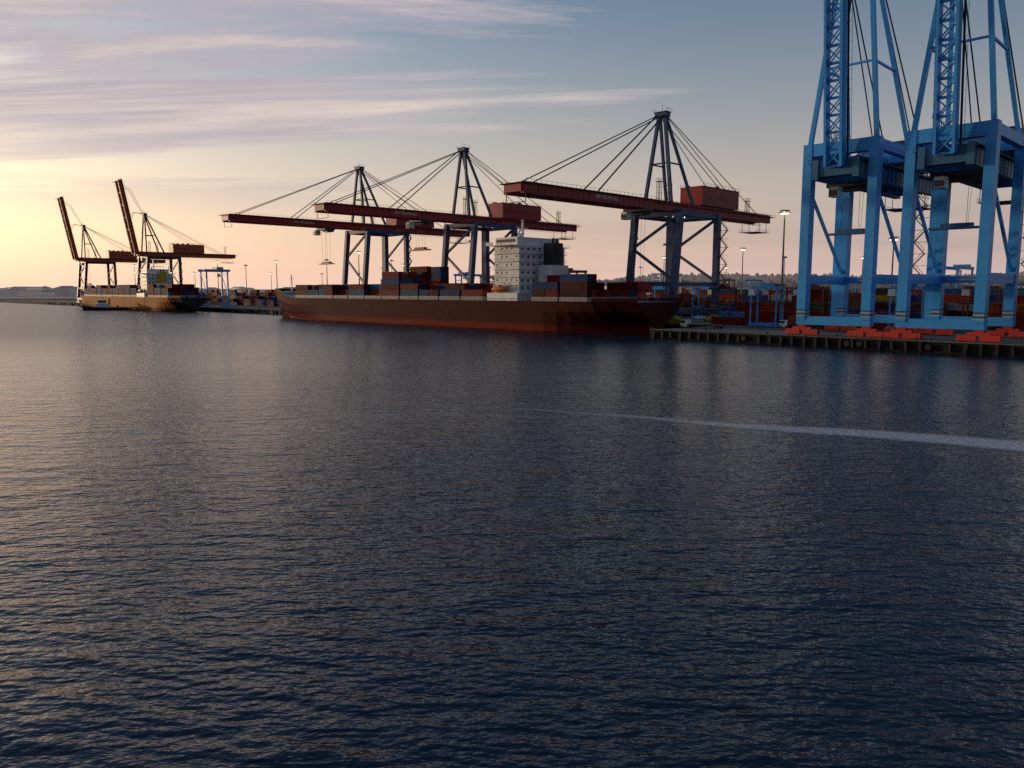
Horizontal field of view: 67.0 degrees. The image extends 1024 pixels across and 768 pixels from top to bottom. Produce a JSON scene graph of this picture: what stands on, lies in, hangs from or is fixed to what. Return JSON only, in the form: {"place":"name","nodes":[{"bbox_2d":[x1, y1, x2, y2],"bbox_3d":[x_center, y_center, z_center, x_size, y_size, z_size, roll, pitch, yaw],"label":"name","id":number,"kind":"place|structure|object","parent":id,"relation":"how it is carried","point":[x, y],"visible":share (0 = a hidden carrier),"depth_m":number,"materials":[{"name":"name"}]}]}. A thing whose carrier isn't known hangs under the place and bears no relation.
{"place":"outdoors","nodes":[
{"label":"outdoors","id":0,"kind":"place"},
{"bbox_2d":[0,278,860,298],"bbox_3d":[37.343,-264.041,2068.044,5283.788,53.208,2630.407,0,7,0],"label":"hills","id":1,"kind":"structure","parent":0,"point":[47,297],"depth_m":1287.65,"materials":[{"name":"green plant"}]},
{"bbox_2d":[0,280,607,295],"bbox_3d":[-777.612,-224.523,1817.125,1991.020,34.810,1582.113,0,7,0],"label":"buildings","id":2,"kind":"structure","parent":1,"relation":"on","point":[42,291],"depth_m":1493.70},
{"bbox_2d":[598,271,1023,287],"bbox_3d":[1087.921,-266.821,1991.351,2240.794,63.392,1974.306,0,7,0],"label":"shipping containers","id":3,"kind":"object","parent":1,"relation":"on","point":[766,278],"visible":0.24,"depth_m":1966.48,"materials":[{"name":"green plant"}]},
{"bbox_2d":[0,302,1023,767],"bbox_3d":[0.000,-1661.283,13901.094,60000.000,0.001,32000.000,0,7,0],"label":"water","id":4,"kind":"structure","parent":0,"point":[248,540],"depth_m":44.09,"materials":[{"name":"blue liquid"}]},
{"bbox_2d":[80,299,126,309],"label":"tug","id":5,"kind":"object","parent":4,"relation":"on","point":[101,305],"visible":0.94,"depth_m":582.62,"materials":[{"name":"white paint"}]},
{"bbox_2d":[80,259,237,311],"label":"ship","id":6,"kind":"object","parent":4,"relation":"on","point":[141,300],"visible":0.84,"depth_m":566.33,"materials":[{"name":"grey paint"}]},
{"bbox_2d":[84,284,198,294],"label":"shipping containers","id":7,"kind":"object","parent":6,"relation":"on","point":[176,289],"visible":0.9,"depth_m":563.09,"materials":[{"name":"metal"}]},
{"bbox_2d":[275,220,789,334],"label":"ship","id":8,"kind":"object","parent":4,"relation":"on","point":[522,264],"visible":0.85,"depth_m":287.27,"materials":[{"name":"brown paint"}]},
{"bbox_2d":[296,266,637,296],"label":"shipping containers","id":9,"kind":"object","parent":8,"relation":"on","point":[424,281],"visible":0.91,"depth_m":320.05,"materials":[{"name":"metal"}]},
{"bbox_2d":[0,299,1023,357],"bbox_3d":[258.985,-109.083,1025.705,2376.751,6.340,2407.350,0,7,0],"label":"quay","id":10,"kind":"structure","parent":0,"point":[1007,346],"depth_m":210.84,"materials":[{"name":"concrete"}]},
{"bbox_2d":[57,196,167,302],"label":"crane","id":11,"kind":"object","parent":10,"relation":"on","point":[113,257],"visible":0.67,"depth_m":771.15,"materials":[{"name":"metal"}]},
{"bbox_2d":[111,178,238,284],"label":"crane","id":12,"kind":"object","parent":10,"relation":"on","point":[178,251],"visible":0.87,"depth_m":654.85,"materials":[{"name":"metal"}]},
{"bbox_2d":[197,267,229,306],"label":"gantry","id":13,"kind":"object","parent":10,"relation":"on","point":[217,269],"visible":0.96,"depth_m":578.43,"materials":[{"name":"blue metal"}]},
{"bbox_2d":[218,164,470,284],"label":"crane","id":14,"kind":"object","parent":10,"relation":"on","point":[390,228],"visible":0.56,"depth_m":421.92,"materials":[{"name":"metal"}]},
{"bbox_2d":[311,144,577,283],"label":"crane","id":15,"kind":"object","parent":10,"relation":"on","point":[505,216],"visible":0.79,"depth_m":362.47,"materials":[{"name":"metal"}]},
{"bbox_2d":[133,210,1023,329],"bbox_3d":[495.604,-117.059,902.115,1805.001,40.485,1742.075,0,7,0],"label":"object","id":16,"kind":"object","parent":10,"relation":"on","point":[791,320],"visible":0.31,"depth_m":259.30,"materials":[{"name":"metal"}]},
{"bbox_2d":[199,288,1023,332],"bbox_3d":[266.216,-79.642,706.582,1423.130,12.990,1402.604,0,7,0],"label":"shipping containers","id":17,"kind":"object","parent":10,"relation":"on","point":[953,299],"visible":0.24,"depth_m":302.51,"materials":[{"name":"metal"}]},
{"bbox_2d":[499,107,772,323],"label":"crane","id":18,"kind":"object","parent":10,"relation":"on","point":[717,205],"visible":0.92,"depth_m":285.06,"materials":[{"name":"metal"}]},
{"bbox_2d":[785,0,932,337],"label":"crane","id":19,"kind":"object","parent":10,"relation":"on","point":[873,168],"visible":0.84,"depth_m":201.89,"materials":[{"name":"metal"}]},
{"bbox_2d":[881,0,1023,342],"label":"crane","id":20,"kind":"object","parent":10,"relation":"on","point":[986,157],"visible":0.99,"depth_m":185.54,"materials":[{"name":"metal"}]},
{"bbox_2d":[0,0,1023,288],"label":"sky","id":21,"kind":"structure","parent":0,"point":[204,110],"materials":[{"name":"blue"}]},
{"bbox_2d":[595,194,617,200],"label":"lettering","id":22,"kind":"object","parent":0,"point":[597,195],"visible":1,"depth_m":256.01}
]}

